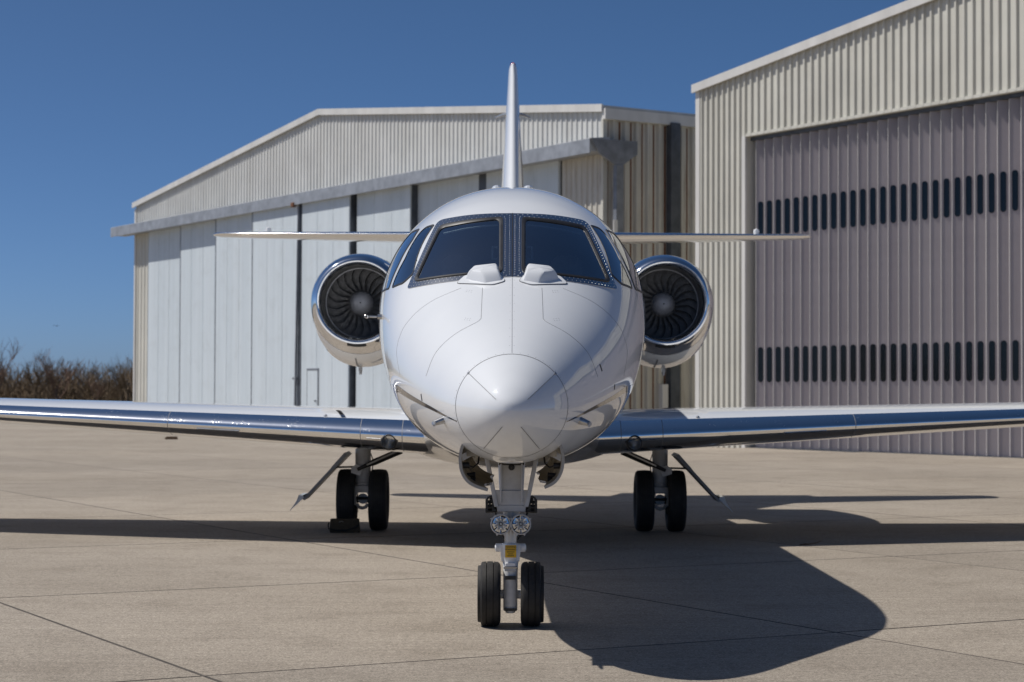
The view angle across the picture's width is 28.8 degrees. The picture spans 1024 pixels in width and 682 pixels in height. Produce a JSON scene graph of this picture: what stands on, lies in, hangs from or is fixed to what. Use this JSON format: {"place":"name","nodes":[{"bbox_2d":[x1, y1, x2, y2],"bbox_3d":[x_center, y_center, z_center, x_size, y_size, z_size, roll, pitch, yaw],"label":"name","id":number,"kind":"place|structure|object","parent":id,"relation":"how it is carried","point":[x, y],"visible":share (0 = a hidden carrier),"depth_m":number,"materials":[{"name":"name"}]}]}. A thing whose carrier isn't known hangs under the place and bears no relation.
{"place":"outdoors","nodes":[
{"label":"outdoors","id":0,"kind":"place"},
{"bbox_2d":[0,0,905,385],"label":"sky","id":1,"kind":"structure","parent":0,"point":[105,105],"materials":[{"name":"blue"}]},
{"bbox_2d":[0,423,1023,681],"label":"apron","id":2,"kind":"object","parent":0,"point":[136,557],"visible":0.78,"depth_m":16.12,"materials":[{"name":"concrete"}]},
{"bbox_2d":[165,436,177,438],"bbox_3d":[-10.511,2.989,61.441,0.380,0.085,0.120,0,-2,-3],"label":"wooden plank","id":3,"kind":"object","parent":2,"relation":"on","point":[171,437],"visible":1,"depth_m":61.39,"materials":[{"name":"brown wood"}]},
{"bbox_2d":[328,518,359,532],"bbox_3d":[-1.716,1.884,20.328,0.329,0.139,0.119,0,-2,0],"label":"wheel chock","id":4,"kind":"object","parent":2,"relation":"on","point":[344,525],"visible":1,"depth_m":20.29,"materials":[{"name":"black rubber"}]},
{"bbox_2d":[110,104,694,407],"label":"hangar","id":5,"kind":"structure","parent":2,"relation":"on","point":[222,320],"depth_m":74.05,"materials":[{"name":"metal"}]},
{"bbox_2d":[147,227,179,401],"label":"sliding door panel","id":6,"kind":"structure","parent":5,"relation":"in","point":[164,245],"depth_m":87.74,"materials":[{"name":"paint"}]},
{"bbox_2d":[179,220,214,402],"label":"sliding door panel","id":7,"kind":"structure","parent":5,"relation":"in","point":[197,240],"depth_m":84.25,"materials":[{"name":"paint"}]},
{"bbox_2d":[214,213,251,403],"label":"sliding door panel","id":8,"kind":"structure","parent":5,"relation":"in","point":[233,256],"depth_m":80.73,"materials":[{"name":"paint"}]},
{"bbox_2d":[251,204,298,404],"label":"sliding door panel","id":9,"kind":"structure","parent":5,"relation":"in","point":[273,278],"depth_m":77.14,"materials":[{"name":"paint"}]},
{"bbox_2d":[307,368,318,405],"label":"wicket door","id":10,"kind":"structure","parent":5,"relation":"in","point":[312,373],"depth_m":74.12,"materials":[{"name":"paint"}]},
{"bbox_2d":[301,195,350,405],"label":"sliding door panel","id":11,"kind":"structure","parent":5,"relation":"in","point":[333,214],"depth_m":73.70,"materials":[{"name":"paint"}]},
{"bbox_2d":[356,185,411,407],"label":"sliding door panel","id":12,"kind":"structure","parent":5,"relation":"in","point":[387,210],"depth_m":70.31,"materials":[{"name":"paint"}]},
{"bbox_2d":[418,175,478,222],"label":"sliding door panel","id":13,"kind":"structure","parent":5,"relation":"in","point":[431,196],"depth_m":67.35,"materials":[{"name":"paint"}]},
{"bbox_2d":[486,161,560,194],"bbox_3d":[0.317,-1.276,63.048,0.108,8.660,4.240,1,-2,-32],"label":"sliding door panel","id":14,"kind":"structure","parent":5,"relation":"in","point":[545,176],"depth_m":62.17,"materials":[{"name":"paint"}]},
{"bbox_2d":[0,63,1023,625],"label":"business jet","id":15,"kind":"object","parent":2,"relation":"on","point":[512,329],"visible":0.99,"depth_m":13.14,"materials":[{"name":"white paint"}]},
{"bbox_2d":[459,444,493,490],"bbox_3d":[-0.195,0.680,11.261,0.180,0.275,1.350,0,-2,0],"label":"nose gear door","id":16,"kind":"structure","parent":15,"relation":"in","point":[475,476],"depth_m":10.76,"materials":[{"name":"white paint"}]},
{"bbox_2d":[536,444,564,488],"bbox_3d":[0.211,0.674,11.261,0.137,0.260,1.350,0,-2,0],"label":"nose gear door","id":17,"kind":"structure","parent":15,"relation":"in","point":[552,471],"depth_m":10.72,"materials":[{"name":"white paint"}]},
{"bbox_2d":[691,0,1023,457],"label":"hangar","id":18,"kind":"structure","parent":2,"relation":"on","point":[878,156],"depth_m":49.73,"materials":[{"name":"metal"}]},
{"bbox_2d":[756,140,764,446],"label":"door leaf","id":19,"kind":"structure","parent":18,"relation":"in","point":[759,143],"depth_m":53.54,"materials":[{"name":"metal"}]},
{"bbox_2d":[764,139,773,446],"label":"door leaf","id":20,"kind":"structure","parent":18,"relation":"in","point":[768,143],"depth_m":53.23,"materials":[{"name":"metal"}]},
{"bbox_2d":[773,137,782,447],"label":"door leaf","id":21,"kind":"structure","parent":18,"relation":"in","point":[777,141],"depth_m":52.92,"materials":[{"name":"metal"}]},
{"bbox_2d":[782,136,791,447],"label":"door leaf","id":22,"kind":"structure","parent":18,"relation":"in","point":[786,140],"depth_m":52.61,"materials":[{"name":"metal"}]},
{"bbox_2d":[791,134,800,447],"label":"door leaf","id":23,"kind":"structure","parent":18,"relation":"in","point":[795,138],"depth_m":52.30,"materials":[{"name":"metal"}]},
{"bbox_2d":[800,133,809,448],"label":"door leaf","id":24,"kind":"structure","parent":18,"relation":"in","point":[804,137],"depth_m":51.98,"materials":[{"name":"metal"}]},
{"bbox_2d":[810,131,818,448],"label":"door leaf","id":25,"kind":"structure","parent":18,"relation":"in","point":[814,135],"depth_m":51.68,"materials":[{"name":"metal"}]},
{"bbox_2d":[819,129,828,449],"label":"door leaf","id":26,"kind":"structure","parent":18,"relation":"in","point":[823,134],"depth_m":51.38,"materials":[{"name":"metal"}]},
{"bbox_2d":[828,128,838,449],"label":"door leaf","id":27,"kind":"structure","parent":18,"relation":"in","point":[832,132],"depth_m":51.06,"materials":[{"name":"metal"}]},
{"bbox_2d":[838,126,847,449],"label":"door leaf","id":28,"kind":"structure","parent":18,"relation":"in","point":[843,130],"depth_m":50.75,"materials":[{"name":"metal"}]},
{"bbox_2d":[848,125,857,450],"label":"door leaf","id":29,"kind":"structure","parent":18,"relation":"in","point":[852,129],"depth_m":50.44,"materials":[{"name":"metal"}]},
{"bbox_2d":[858,123,867,450],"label":"door leaf","id":30,"kind":"structure","parent":18,"relation":"in","point":[862,127],"depth_m":50.12,"materials":[{"name":"metal"}]},
{"bbox_2d":[867,121,877,450],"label":"door leaf","id":31,"kind":"structure","parent":18,"relation":"in","point":[872,127],"depth_m":49.82,"materials":[{"name":"metal"}]},
{"bbox_2d":[878,120,887,451],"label":"door leaf","id":32,"kind":"structure","parent":18,"relation":"in","point":[882,124],"depth_m":49.52,"materials":[{"name":"metal"}]},
{"bbox_2d":[888,118,898,451],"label":"door leaf","id":33,"kind":"structure","parent":18,"relation":"in","point":[892,122],"depth_m":49.20,"materials":[{"name":"metal"}]},
{"bbox_2d":[898,116,908,452],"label":"door leaf","id":34,"kind":"structure","parent":18,"relation":"in","point":[903,136],"depth_m":48.89,"materials":[{"name":"metal"}]},
{"bbox_2d":[908,115,919,452],"bbox_3d":[9.774,-1.411,48.659,0.208,8.280,0.366,1,-2,-32],"label":"door leaf","id":35,"kind":"structure","parent":18,"relation":"in","point":[913,120],"depth_m":48.58,"materials":[{"name":"metal"}]},
{"bbox_2d":[919,113,929,452],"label":"door leaf","id":36,"kind":"structure","parent":18,"relation":"in","point":[924,118],"depth_m":48.27,"materials":[{"name":"metal"}]},
{"bbox_2d":[930,111,940,453],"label":"door leaf","id":37,"kind":"structure","parent":18,"relation":"in","point":[935,116],"depth_m":47.97,"materials":[{"name":"metal"}]},
{"bbox_2d":[941,109,951,453],"bbox_3d":[10.361,-1.433,47.729,0.208,8.280,0.366,1,-2,-32],"label":"door leaf","id":38,"kind":"structure","parent":18,"relation":"in","point":[946,114],"depth_m":47.65,"materials":[{"name":"metal"}]},
{"bbox_2d":[952,107,962,454],"bbox_3d":[10.557,-1.441,47.421,0.208,8.280,0.366,1,-2,-32],"label":"door leaf","id":39,"kind":"structure","parent":18,"relation":"in","point":[957,113],"depth_m":47.34,"materials":[{"name":"metal"}]},
{"bbox_2d":[963,106,974,454],"bbox_3d":[10.752,-1.448,47.109,0.208,8.280,0.366,1,-2,-32],"label":"door leaf","id":40,"kind":"structure","parent":18,"relation":"in","point":[968,111],"depth_m":47.04,"materials":[{"name":"metal"}]},
{"bbox_2d":[974,104,985,455],"bbox_3d":[10.948,-1.456,46.801,0.208,8.280,0.366,1,-2,-32],"label":"door leaf","id":41,"kind":"structure","parent":18,"relation":"in","point":[979,109],"depth_m":46.73,"materials":[{"name":"metal"}]},
{"bbox_2d":[985,102,997,455],"bbox_3d":[11.144,-1.463,46.492,0.208,8.280,0.366,1,-2,-32],"label":"door leaf","id":42,"kind":"structure","parent":18,"relation":"in","point":[990,107],"depth_m":46.41,"materials":[{"name":"metal"}]},
{"bbox_2d":[997,100,1009,455],"bbox_3d":[11.339,-1.471,46.181,0.208,8.280,0.366,1,-2,-32],"label":"door leaf","id":43,"kind":"structure","parent":18,"relation":"in","point":[1002,105],"depth_m":46.12,"materials":[{"name":"metal"}]},
{"bbox_2d":[1009,98,1020,456],"bbox_3d":[11.536,-1.478,45.874,0.208,8.280,0.366,1,-2,-32],"label":"door leaf","id":44,"kind":"structure","parent":18,"relation":"in","point":[1014,103],"depth_m":45.81,"materials":[{"name":"metal"}]},
{"bbox_2d":[1020,96,1023,456],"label":"door leaf","id":45,"kind":"structure","parent":18,"relation":"in","point":[1022,97],"depth_m":45.54,"materials":[{"name":"metal"}]},
{"label":"ground","id":46,"kind":"structure","parent":0,"visible":0},
{"bbox_2d":[0,338,21,386],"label":"bare tree","id":47,"kind":"object","parent":46,"relation":"on","point":[2,376],"visible":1,"depth_m":166.63,"materials":[{"name":"brown plant"}]},
{"bbox_2d":[21,348,61,398],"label":"bare tree","id":48,"kind":"object","parent":46,"relation":"on","point":[40,378],"visible":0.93,"depth_m":167.88,"materials":[{"name":"brown plant"}]},
{"bbox_2d":[35,349,85,398],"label":"bare tree","id":49,"kind":"object","parent":46,"relation":"on","point":[63,375],"visible":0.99,"depth_m":166.00,"materials":[{"name":"brown plant"}]},
{"bbox_2d":[0,357,132,400],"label":"thicket","id":50,"kind":"object","parent":46,"relation":"on","point":[74,391],"visible":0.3,"depth_m":169.85,"materials":[{"name":"brown plant"}]},
{"bbox_2d":[74,360,109,399],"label":"bare tree","id":51,"kind":"object","parent":46,"relation":"on","point":[93,370],"visible":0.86,"depth_m":169.69,"materials":[{"name":"brown plant"}]},
{"bbox_2d":[85,377,107,399],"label":"bare tree","id":52,"kind":"object","parent":46,"relation":"on","point":[98,390],"visible":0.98,"depth_m":165.01,"materials":[{"name":"brown plant"}]},
{"bbox_2d":[103,355,131,400],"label":"bare tree","id":53,"kind":"object","parent":46,"relation":"on","point":[118,377],"visible":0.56,"depth_m":167.82,"materials":[{"name":"brown plant"}]},
{"bbox_2d":[111,356,132,400],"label":"bare tree","id":54,"kind":"object","parent":46,"relation":"on","point":[124,383],"visible":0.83,"depth_m":163.87,"materials":[{"name":"brown plant"}]}
]}

